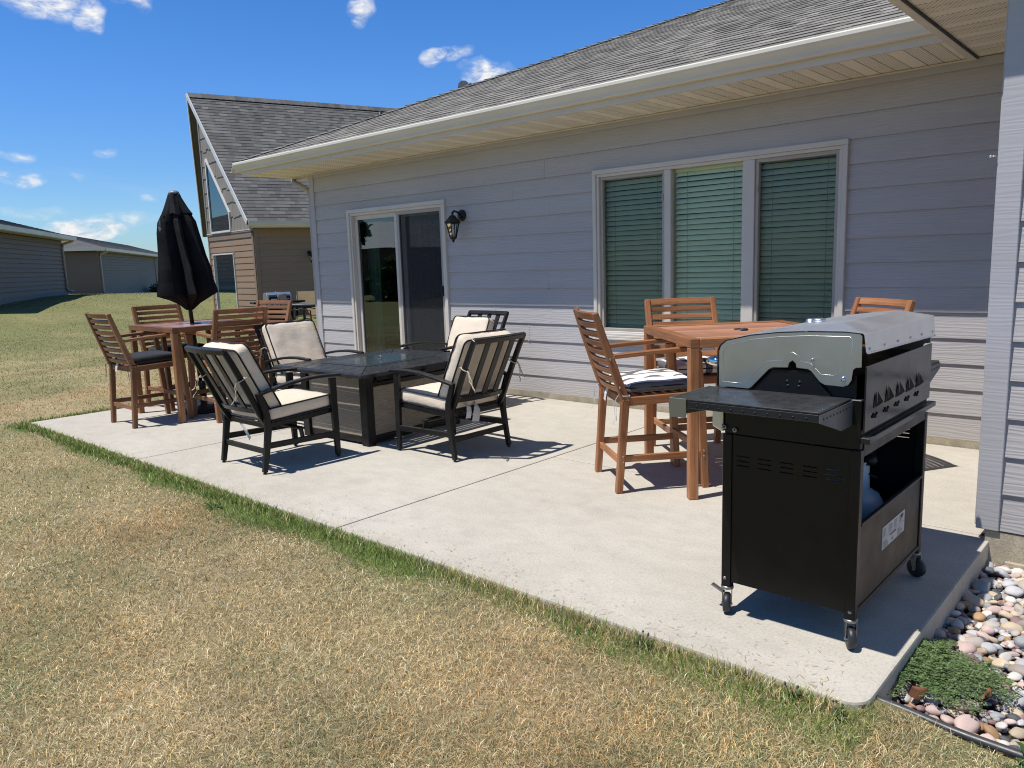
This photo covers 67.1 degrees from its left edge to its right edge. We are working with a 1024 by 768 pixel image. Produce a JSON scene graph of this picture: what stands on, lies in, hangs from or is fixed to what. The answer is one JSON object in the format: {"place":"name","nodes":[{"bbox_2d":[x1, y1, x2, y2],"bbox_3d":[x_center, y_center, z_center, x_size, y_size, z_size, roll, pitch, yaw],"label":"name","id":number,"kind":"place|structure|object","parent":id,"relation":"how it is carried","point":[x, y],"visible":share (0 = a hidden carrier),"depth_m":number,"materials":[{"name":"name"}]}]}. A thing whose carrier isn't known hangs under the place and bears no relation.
{"place":"outdoors","nodes":[
{"label":"outdoors","id":0,"kind":"place"},
{"bbox_2d":[0,0,725,262],"label":"sky","id":1,"kind":"structure","parent":0,"point":[95,139],"materials":[{"name":"blue"}]},
{"bbox_2d":[31,384,988,708],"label":"patio","id":2,"kind":"structure","parent":0,"point":[543,500],"depth_m":4.18,"materials":[{"name":"concrete"}]},
{"bbox_2d":[85,312,193,428],"bbox_3d":[-3.498,-0.160,7.246,0.552,1.055,0.708,6,12,41],"label":"bar chair","id":3,"kind":"object","parent":2,"relation":"on","point":[158,358],"visible":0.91,"depth_m":7.15,"materials":[{"name":"wood"}]},
{"bbox_2d":[131,304,210,411],"bbox_3d":[-3.564,-0.302,8.166,0.708,1.055,0.539,6,12,40],"label":"bar chair","id":4,"kind":"object","parent":2,"relation":"on","point":[165,345],"visible":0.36,"depth_m":8.13,"materials":[{"name":"wood"}]},
{"bbox_2d":[128,319,268,422],"bbox_3d":[-3.136,-0.172,7.776,0.938,0.890,0.938,6,12,41],"label":"bar table","id":5,"kind":"object","parent":2,"relation":"on","point":[173,329],"visible":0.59,"depth_m":7.27,"materials":[{"name":"brown wood"}]},
{"bbox_2d":[185,380,214,414],"bbox_3d":[-3.127,0.117,7.822,0.470,0.302,0.470,6,12,41],"label":"umbrella base","id":6,"kind":"object","parent":2,"relation":"on","point":[204,407],"visible":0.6,"depth_m":7.77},
{"bbox_2d":[156,190,217,380],"bbox_3d":[-3.201,-0.824,7.672,0.563,2.155,0.567,3,12,42],"label":"patio umbrella","id":7,"kind":"object","parent":6,"relation":"on","point":[186,281],"visible":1,"depth_m":7.50,"materials":[{"name":"fabric"}]},
{"bbox_2d":[186,306,267,422],"bbox_3d":[-2.695,-0.207,7.383,0.708,1.055,0.545,7,12,44],"label":"bar chair","id":8,"kind":"object","parent":2,"relation":"on","point":[237,333],"visible":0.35,"depth_m":7.18,"materials":[{"name":"wood"}]},
{"bbox_2d":[217,300,292,392],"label":"bar chair","id":9,"kind":"object","parent":2,"relation":"on","point":[287,312],"visible":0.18,"depth_m":8.59,"materials":[{"name":"wood"}]},
{"bbox_2d":[184,340,340,474],"bbox_3d":[-1.780,0.121,5.569,0.630,0.907,0.910,6,12,41],"label":"lounge chair","id":10,"kind":"object","parent":2,"relation":"on","point":[249,391],"visible":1,"depth_m":5.40,"materials":[{"name":"black metal"}]},
{"bbox_2d":[254,319,363,390],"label":"lounge chair","id":11,"kind":"object","parent":2,"relation":"on","point":[292,341],"visible":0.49,"depth_m":7.16,"materials":[{"name":"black fabric"}]},
{"bbox_2d":[272,349,459,446],"bbox_3d":[-1.114,0.071,6.612,1.150,0.641,1.360,5,11,39],"label":"fire table","id":12,"kind":"object","parent":2,"relation":"on","point":[365,396],"visible":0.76,"depth_m":6.19,"materials":[{"name":"metal"}]},
{"bbox_2d":[399,310,508,398],"bbox_3d":[-0.519,-0.228,7.513,0.652,0.916,0.942,7,12,43],"label":"lounge chair","id":13,"kind":"object","parent":2,"relation":"on","point":[468,323],"visible":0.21,"depth_m":7.62,"materials":[{"name":"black fabric"}]},
{"bbox_2d":[388,328,525,461],"bbox_3d":[-0.381,0.049,5.743,0.910,0.907,0.630,6,12,41],"label":"lounge chair","id":14,"kind":"object","parent":2,"relation":"on","point":[466,385],"visible":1,"depth_m":5.57,"materials":[{"name":"black metal"}]},
{"bbox_2d":[573,308,708,493],"bbox_3d":[0.779,0.071,4.796,0.728,1.085,0.567,-3,9,-8],"label":"bar chair","id":15,"kind":"object","parent":2,"relation":"on","point":[625,390],"visible":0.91,"depth_m":4.61,"materials":[{"name":"wood"}]},
{"bbox_2d":[644,297,720,464],"bbox_3d":[1.286,-0.055,5.498,0.570,1.085,0.728,-3,9,-5],"label":"bar chair","id":16,"kind":"object","parent":2,"relation":"on","point":[709,371],"visible":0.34,"depth_m":5.70,"materials":[{"name":"wood"}]},
{"bbox_2d":[644,320,806,499],"bbox_3d":[1.444,0.113,4.888,0.980,0.930,0.980,-3,9,-5],"label":"bar table","id":17,"kind":"object","parent":2,"relation":"on","point":[693,338],"visible":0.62,"depth_m":4.59,"materials":[{"name":"brown wood"}]},
{"bbox_2d":[669,310,939,649],"bbox_3d":[1.247,0.292,3.106,0.619,1.138,1.436,6,12,41],"label":"gas grill","id":18,"kind":"object","parent":2,"relation":"on","point":[795,408],"visible":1,"depth_m":2.78,"materials":[{"name":"black metal"}]},
{"bbox_2d":[735,434,804,475],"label":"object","id":19,"kind":"structure","parent":18,"relation":"in","point":[735,434],"depth_m":3.23,"materials":[{"name":"black metal"}]},
{"bbox_2d":[826,448,883,520],"bbox_3d":[1.451,0.455,3.313,0.338,0.621,0.300,-7,10,-29],"label":"propane tank","id":20,"kind":"object","parent":18,"relation":"in","point":[872,500],"visible":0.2,"depth_m":3.21,"materials":[{"name":"metal"}]},
{"bbox_2d":[850,297,915,346],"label":"bar chair","id":21,"kind":"object","parent":2,"relation":"on","point":[907,305],"visible":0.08,"depth_m":4.93,"materials":[{"name":"wood"}]},
{"bbox_2d":[0,292,1022,767],"bbox_3d":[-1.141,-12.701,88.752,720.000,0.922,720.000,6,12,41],"label":"ground","id":22,"kind":"structure","parent":0,"point":[64,309],"depth_m":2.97,"materials":[{"name":"plant"}]},
{"bbox_2d":[0,220,76,304],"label":"garage","id":23,"kind":"structure","parent":22,"relation":"on","point":[32,263],"depth_m":27.92,"materials":[{"name":"grey"}]},
{"bbox_2d":[61,234,157,293],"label":"garage","id":24,"kind":"structure","parent":22,"relation":"on","point":[93,266],"depth_m":44.48,"materials":[{"name":"grey"}]},
{"bbox_2d":[148,281,157,291],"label":"shrub","id":25,"kind":"object","parent":22,"relation":"on","point":[154,289],"visible":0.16,"depth_m":56.07,"materials":[{"name":"green plant"}]},
{"bbox_2d":[201,501,221,509],"bbox_3d":[-1.802,0.736,4.646,0.122,0.039,0.144,-7,10,-30],"label":"broadleaf weed","id":26,"kind":"object","parent":22,"relation":"on","point":[214,505],"visible":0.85,"depth_m":4.65,"materials":[{"name":"green plant"}]},
{"bbox_2d":[250,291,304,319],"bbox_3d":[-4.931,-1.523,16.324,1.066,0.879,0.480,-7,10,-30],"label":"gas grill","id":27,"kind":"object","parent":22,"relation":"on","point":[270,296],"visible":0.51,"depth_m":16.13,"materials":[{"name":"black metal"}]},
{"bbox_2d":[186,92,395,314],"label":"neighbour house","id":28,"kind":"structure","parent":22,"relation":"on","point":[255,231],"depth_m":23.16,"materials":[{"name":"brown"}]},
{"bbox_2d":[204,159,231,233],"bbox_3d":[-8.886,-5.729,23.349,1.534,2.276,0.198,6,12,43],"label":"window","id":29,"kind":"structure","parent":28,"relation":"in","point":[219,212],"depth_m":23.54,"materials":[{"name":"glass"}]},
{"bbox_2d":[213,253,238,313],"bbox_3d":[-8.801,-3.042,23.829,1.611,1.936,0.217,7,12,43],"label":"sliding door","id":30,"kind":"structure","parent":28,"relation":"in","point":[224,264],"depth_m":23.83,"materials":[{"name":"glass"}]},
{"bbox_2d":[276,293,315,320],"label":"sling chair","id":31,"kind":"object","parent":22,"relation":"on","point":[282,297],"visible":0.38,"depth_m":15.00,"materials":[{"name":"metal"}]},
{"bbox_2d":[291,302,315,319],"bbox_3d":[-3.623,-1.302,15.681,1.500,0.712,0.950,-2,9,0],"label":"patio table","id":32,"kind":"object","parent":22,"relation":"on","point":[304,304],"visible":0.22,"depth_m":15.20,"materials":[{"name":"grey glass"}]},
{"bbox_2d":[294,290,315,318],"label":"sling chair","id":33,"kind":"object","parent":22,"relation":"on","point":[307,296],"visible":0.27,"depth_m":16.70,"materials":[{"name":"fabric"}]},
{"bbox_2d":[230,0,1023,569],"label":"house","id":34,"kind":"structure","parent":22,"relation":"on","point":[772,160],"depth_m":6.41,"materials":[{"name":"grey"}]},
{"bbox_2d":[346,199,450,353],"bbox_3d":[-1.300,-1.098,9.345,1.786,2.078,0.262,6,12,42],"label":"sliding door","id":35,"kind":"structure","parent":34,"relation":"in","point":[420,228],"depth_m":9.11,"materials":[{"name":"white plastic"}]},
{"bbox_2d":[444,210,465,242],"bbox_3d":[-0.613,-1.698,8.306,0.186,0.352,0.226,6,12,41],"label":"wall lantern","id":36,"kind":"object","parent":34,"relation":"attached to","point":[453,219],"depth_m":8.27,"materials":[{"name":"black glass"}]},
{"bbox_2d":[592,138,849,340],"bbox_3d":[1.665,-1.122,6.562,2.312,1.562,0.174,6,12,41],"label":"window","id":37,"kind":"structure","parent":34,"relation":"in","point":[646,281],"depth_m":6.48,"materials":[{"name":"white plastic"}]},
{"bbox_2d":[633,630,656,652],"bbox_3d":[0.479,0.939,2.808,0.090,0.062,0.099,-1,9,7],"label":"broadleaf weed","id":38,"kind":"object","parent":22,"relation":"on","point":[643,641],"visible":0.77,"depth_m":2.82,"materials":[{"name":"green plant"}]},
{"bbox_2d":[780,681,803,702],"bbox_3d":[0.884,0.973,2.447,0.084,0.057,0.078,6,12,41],"label":"broadleaf weed","id":39,"kind":"object","parent":22,"relation":"on","point":[797,687],"visible":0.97,"depth_m":2.45,"materials":[{"name":"green plant"}]},
{"bbox_2d":[828,699,845,721],"bbox_3d":[0.984,0.991,2.342,0.057,0.048,0.066,0,9,13],"label":"broadleaf weed","id":40,"kind":"object","parent":22,"relation":"on","point":[841,707],"visible":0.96,"depth_m":2.34,"materials":[{"name":"green plant"}]},
{"bbox_2d":[876,695,1023,759],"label":"lawn edging","id":41,"kind":"object","parent":22,"relation":"on","point":[985,743],"visible":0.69,"depth_m":2.26,"materials":[{"name":"plastic"}]},
{"bbox_2d":[892,564,1023,746],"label":"pebbles","id":42,"kind":"object","parent":22,"relation":"on","point":[984,717],"visible":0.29,"depth_m":2.65,"materials":[{"name":"stone"}]},
{"bbox_2d":[897,687,910,702],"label":"river stone","id":43,"kind":"object","parent":42,"relation":"on","point":[905,697],"visible":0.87,"depth_m":2.59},
{"bbox_2d":[902,679,911,693],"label":"river stone","id":44,"kind":"object","parent":42,"relation":"on","point":[907,687],"visible":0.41,"depth_m":2.64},
{"bbox_2d":[908,686,928,699],"bbox_3d":[1.342,1.016,2.550,0.055,0.041,0.038,10,26,0],"label":"dead leaf","id":45,"kind":"object","parent":42,"relation":"on","point":[915,692],"visible":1,"depth_m":2.54,"materials":[{"name":"plant"}]},
{"bbox_2d":[915,705,924,711],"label":"river stone","id":46,"kind":"object","parent":42,"relation":"on","point":[920,708],"visible":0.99,"depth_m":2.52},
{"bbox_2d":[923,691,938,705],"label":"river stone","id":47,"kind":"object","parent":42,"relation":"on","point":[929,699],"visible":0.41,"depth_m":2.56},
{"bbox_2d":[925,705,941,715],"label":"river stone","id":48,"kind":"object","parent":42,"relation":"on","point":[935,710],"visible":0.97,"depth_m":2.51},
{"bbox_2d":[934,628,945,639],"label":"river stone","id":49,"kind":"object","parent":42,"relation":"on","point":[940,632],"visible":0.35,"depth_m":2.98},
{"bbox_2d":[940,714,953,724],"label":"river stone","id":50,"kind":"object","parent":42,"relation":"on","point":[946,719],"visible":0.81,"depth_m":2.44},
{"bbox_2d":[945,617,954,625],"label":"river stone","id":51,"kind":"object","parent":42,"relation":"on","point":[948,620],"visible":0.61,"depth_m":3.10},
{"bbox_2d":[947,707,960,717],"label":"river stone","id":52,"kind":"object","parent":42,"relation":"on","point":[952,712],"visible":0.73,"depth_m":2.49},
{"bbox_2d":[887,636,1021,714],"bbox_3d":[1.457,0.979,2.711,0.569,0.065,0.576,6,12,41],"label":"creeping weed","id":53,"kind":"object","parent":42,"relation":"on","point":[928,656],"visible":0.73,"depth_m":2.62,"materials":[{"name":"green plant"}]},
{"bbox_2d":[948,627,960,634],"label":"river stone","id":54,"kind":"object","parent":42,"relation":"on","point":[953,630],"visible":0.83,"depth_m":3.02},
{"bbox_2d":[950,610,960,617],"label":"river stone","id":55,"kind":"object","parent":42,"relation":"on","point":[954,613],"visible":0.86,"depth_m":3.15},
{"bbox_2d":[951,618,963,629],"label":"river stone","id":56,"kind":"object","parent":42,"relation":"on","point":[957,623],"visible":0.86,"depth_m":3.06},
{"bbox_2d":[956,602,964,610],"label":"river stone","id":57,"kind":"object","parent":42,"relation":"on","point":[960,606],"visible":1,"depth_m":3.22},
{"bbox_2d":[955,634,965,641],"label":"river stone","id":58,"kind":"object","parent":42,"relation":"on","point":[958,637],"visible":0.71,"depth_m":2.96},
{"bbox_2d":[953,685,967,696],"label":"river stone","id":59,"kind":"object","parent":42,"relation":"on","point":[957,695],"visible":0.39,"depth_m":2.60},
{"bbox_2d":[957,616,966,624],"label":"river stone","id":60,"kind":"object","parent":42,"relation":"on","point":[962,619],"visible":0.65,"depth_m":3.10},
{"bbox_2d":[950,699,979,712],"bbox_3d":[1.478,1.052,2.522,0.086,0.040,0.062,-18,-9,41],"label":"river stone","id":61,"kind":"object","parent":42,"relation":"on","point":[962,709],"visible":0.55,"depth_m":2.50,"materials":[{"name":"stone"}]},
{"bbox_2d":[955,642,975,654],"bbox_3d":[1.701,0.988,2.896,0.080,0.038,0.066,-2,9,-4],"label":"river stone","id":62,"kind":"object","parent":42,"relation":"on","point":[966,647],"visible":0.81,"depth_m":2.88,"materials":[{"name":"stone"}]},
{"bbox_2d":[958,601,972,610],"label":"river stone","id":63,"kind":"object","parent":42,"relation":"on","point":[966,603],"visible":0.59,"depth_m":3.25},
{"bbox_2d":[953,714,979,733],"bbox_3d":[1.425,1.074,2.424,0.103,0.054,0.066,-9,38,-30],"label":"river stone","id":64,"kind":"object","parent":42,"relation":"on","point":[969,723],"visible":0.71,"depth_m":2.41,"materials":[{"name":"stone"}]},
{"bbox_2d":[966,630,977,636],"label":"river stone","id":65,"kind":"object","parent":42,"relation":"on","point":[973,632],"visible":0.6,"depth_m":3.01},
{"bbox_2d":[962,595,984,606],"bbox_3d":[1.957,0.920,3.274,0.082,0.044,0.058,3,10,28],"label":"river stone","id":66,"kind":"object","parent":42,"relation":"on","point":[974,600],"visible":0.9,"depth_m":3.26,"materials":[{"name":"stone"}]},
{"bbox_2d":[967,606,980,612],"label":"river stone","id":67,"kind":"object","parent":42,"relation":"on","point":[974,609],"visible":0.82,"depth_m":3.20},
{"bbox_2d":[965,636,983,648],"bbox_3d":[1.757,0.988,2.945,0.079,0.034,0.054,1,44,19],"label":"river stone","id":68,"kind":"object","parent":42,"relation":"on","point":[976,641],"visible":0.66,"depth_m":2.94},
{"bbox_2d":[967,654,984,671],"bbox_3d":[1.653,1.010,2.764,0.068,0.057,0.092,-13,20,28],"label":"river stone","id":69,"kind":"object","parent":42,"relation":"on","point":[972,655],"visible":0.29,"depth_m":2.76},
{"bbox_2d":[972,612,985,621],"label":"river stone","id":70,"kind":"object","parent":42,"relation":"on","point":[979,616],"visible":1,"depth_m":3.13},
{"bbox_2d":[972,579,990,593],"bbox_3d":[2.067,0.891,3.399,0.100,0.050,0.072,-25,44,-30],"label":"river stone","id":71,"kind":"object","parent":42,"relation":"on","point":[982,585],"visible":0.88,"depth_m":3.38,"materials":[{"name":"stone"}]},
{"bbox_2d":[976,647,987,654],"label":"river stone","id":72,"kind":"object","parent":42,"relation":"on","point":[984,650],"visible":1,"depth_m":2.87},
{"bbox_2d":[976,631,990,642],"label":"river stone","id":73,"kind":"object","parent":42,"relation":"on","point":[983,634],"visible":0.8,"depth_m":2.98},
{"bbox_2d":[977,593,991,600],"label":"river stone","id":74,"kind":"object","parent":42,"relation":"on","point":[983,596],"visible":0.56,"depth_m":3.31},
{"bbox_2d":[978,687,991,700],"bbox_3d":[1.545,1.012,2.522,0.038,0.048,0.055,25,11,33],"label":"dead leaf","id":75,"kind":"object","parent":42,"relation":"on","point":[988,692],"visible":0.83,"depth_m":2.50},
{"bbox_2d":[981,625,994,635],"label":"river stone","id":76,"kind":"object","parent":42,"relation":"on","point":[989,630],"visible":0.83,"depth_m":3.02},
{"bbox_2d":[982,567,994,574],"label":"river stone","id":77,"kind":"object","parent":42,"relation":"on","point":[988,570],"visible":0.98,"depth_m":3.58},
{"bbox_2d":[980,733,996,741],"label":"river stone","id":78,"kind":"object","parent":42,"relation":"on","point":[988,736],"visible":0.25,"depth_m":2.34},
{"bbox_2d":[980,642,997,653],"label":"river stone","id":79,"kind":"object","parent":42,"relation":"on","point":[991,648],"visible":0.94,"depth_m":2.88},
{"bbox_2d":[985,561,993,567],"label":"river stone","id":80,"kind":"object","parent":42,"relation":"on","point":[989,564],"visible":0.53,"depth_m":3.63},
{"bbox_2d":[983,724,999,738],"bbox_3d":[1.482,1.077,2.389,0.036,0.028,0.054,-13,45,-34],"label":"river stone","id":81,"kind":"object","parent":42,"relation":"on","point":[992,731],"visible":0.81,"depth_m":2.38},
{"bbox_2d":[983,620,999,627],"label":"river stone","id":82,"kind":"object","parent":42,"relation":"on","point":[992,624],"visible":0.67,"depth_m":3.07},
{"bbox_2d":[983,605,1002,614],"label":"river stone","id":83,"kind":"object","parent":42,"relation":"on","point":[994,610],"visible":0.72,"depth_m":3.19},
{"bbox_2d":[987,698,998,704],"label":"river stone","id":84,"kind":"object","parent":42,"relation":"on","point":[993,701],"visible":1,"depth_m":2.54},
{"bbox_2d":[989,711,1005,719],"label":"river stone","id":85,"kind":"object","parent":42,"relation":"on","point":[995,714],"visible":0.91,"depth_m":2.48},
{"bbox_2d":[991,658,1010,669],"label":"river stone","id":86,"kind":"object","parent":42,"relation":"on","point":[999,662],"visible":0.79,"depth_m":2.78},
{"bbox_2d":[995,721,1007,729],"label":"river stone","id":87,"kind":"object","parent":42,"relation":"on","point":[1001,725],"visible":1,"depth_m":2.42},
{"bbox_2d":[994,567,1009,578],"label":"river stone","id":88,"kind":"object","parent":42,"relation":"on","point":[1001,572],"visible":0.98,"depth_m":3.53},
{"bbox_2d":[993,691,1012,700],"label":"river stone","id":89,"kind":"object","parent":42,"relation":"on","point":[996,696],"visible":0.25,"depth_m":2.58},
{"bbox_2d":[999,652,1011,661],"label":"river stone","id":90,"kind":"object","parent":42,"relation":"on","point":[1007,656],"visible":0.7,"depth_m":2.82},
{"bbox_2d":[1001,706,1009,712],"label":"river stone","id":91,"kind":"object","parent":42,"relation":"on","point":[1006,709],"visible":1,"depth_m":2.50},
{"bbox_2d":[998,610,1013,619],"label":"river stone","id":92,"kind":"object","parent":42,"relation":"on","point":[1005,614],"visible":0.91,"depth_m":3.12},
{"bbox_2d":[999,699,1013,706],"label":"river stone","id":93,"kind":"object","parent":42,"relation":"on","point":[1002,703],"visible":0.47,"depth_m":2.55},
{"bbox_2d":[1002,606,1014,612],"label":"river stone","id":94,"kind":"object","parent":42,"relation":"on","point":[1009,609],"visible":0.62,"depth_m":3.18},
{"bbox_2d":[1001,580,1017,587],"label":"river stone","id":95,"kind":"object","parent":42,"relation":"on","point":[1005,583],"visible":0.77,"depth_m":3.41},
{"bbox_2d":[1005,640,1014,649],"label":"river stone","id":96,"kind":"object","parent":42,"relation":"on","point":[1011,645],"visible":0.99,"depth_m":2.92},
{"bbox_2d":[1004,596,1016,604],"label":"river stone","id":97,"kind":"object","parent":42,"relation":"on","point":[1011,599],"visible":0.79,"depth_m":3.27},
{"bbox_2d":[1000,621,1023,632],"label":"river stone","id":98,"kind":"object","parent":42,"relation":"on","point":[1007,625],"visible":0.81,"depth_m":3.03,"materials":[{"name":"stone"}]},
{"bbox_2d":[1005,713,1020,721],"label":"river stone","id":99,"kind":"object","parent":42,"relation":"on","point":[1015,717],"visible":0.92,"depth_m":2.46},
{"bbox_2d":[1004,586,1023,597],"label":"river stone","id":100,"kind":"object","parent":42,"relation":"on","point":[1015,591],"visible":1,"depth_m":3.33,"materials":[{"name":"stone"}]},
{"bbox_2d":[1006,671,1022,680],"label":"river stone","id":101,"kind":"object","parent":42,"relation":"on","point":[1014,676],"visible":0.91,"depth_m":2.68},
{"bbox_2d":[1009,651,1019,656],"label":"river stone","id":102,"kind":"object","parent":42,"relation":"on","point":[1014,654],"visible":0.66,"depth_m":2.85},
{"bbox_2d":[1010,630,1019,636],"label":"river stone","id":103,"kind":"object","parent":42,"relation":"on","point":[1015,633],"visible":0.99,"depth_m":3.00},
{"bbox_2d":[1007,664,1023,678],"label":"river stone","id":104,"kind":"object","parent":42,"relation":"on","point":[1018,668],"visible":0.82,"depth_m":2.71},
{"bbox_2d":[1009,572,1021,577],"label":"river stone","id":105,"kind":"object","parent":42,"relation":"on","point":[1015,575],"visible":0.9,"depth_m":3.51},
{"bbox_2d":[1010,616,1020,621],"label":"river stone","id":106,"kind":"object","parent":42,"relation":"on","point":[1014,619],"visible":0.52,"depth_m":3.10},
{"bbox_2d":[1009,727,1023,738],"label":"river stone","id":107,"kind":"object","parent":42,"relation":"on","point":[1016,732],"visible":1,"depth_m":2.37,"materials":[{"name":"stone"}]},
{"bbox_2d":[1011,709,1023,716],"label":"river stone","id":108,"kind":"object","parent":42,"relation":"on","point":[1018,712],"visible":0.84,"depth_m":2.48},
{"bbox_2d":[1012,694,1023,708],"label":"river stone","id":109,"kind":"object","parent":42,"relation":"on","point":[1018,701],"visible":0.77,"depth_m":2.54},
{"bbox_2d":[1014,635,1023,648],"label":"river stone","id":110,"kind":"object","parent":42,"relation":"on","point":[1019,641],"visible":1,"depth_m":2.90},
{"bbox_2d":[1014,604,1023,614],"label":"river stone","id":111,"kind":"object","parent":42,"relation":"on","point":[1018,608],"visible":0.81,"depth_m":3.19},
{"bbox_2d":[1015,658,1023,664],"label":"river stone","id":112,"kind":"object","parent":42,"relation":"on","point":[1020,661],"visible":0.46,"depth_m":2.77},
{"bbox_2d":[1018,579,1023,588],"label":"river stone","id":113,"kind":"object","parent":42,"relation":"on","point":[1021,584],"visible":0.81,"depth_m":3.40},
{"bbox_2d":[1000,741,1023,767],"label":"broadleaf weed","id":114,"kind":"object","parent":22,"relation":"on","point":[1020,744],"visible":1,"depth_m":2.15,"materials":[{"name":"green plant"}]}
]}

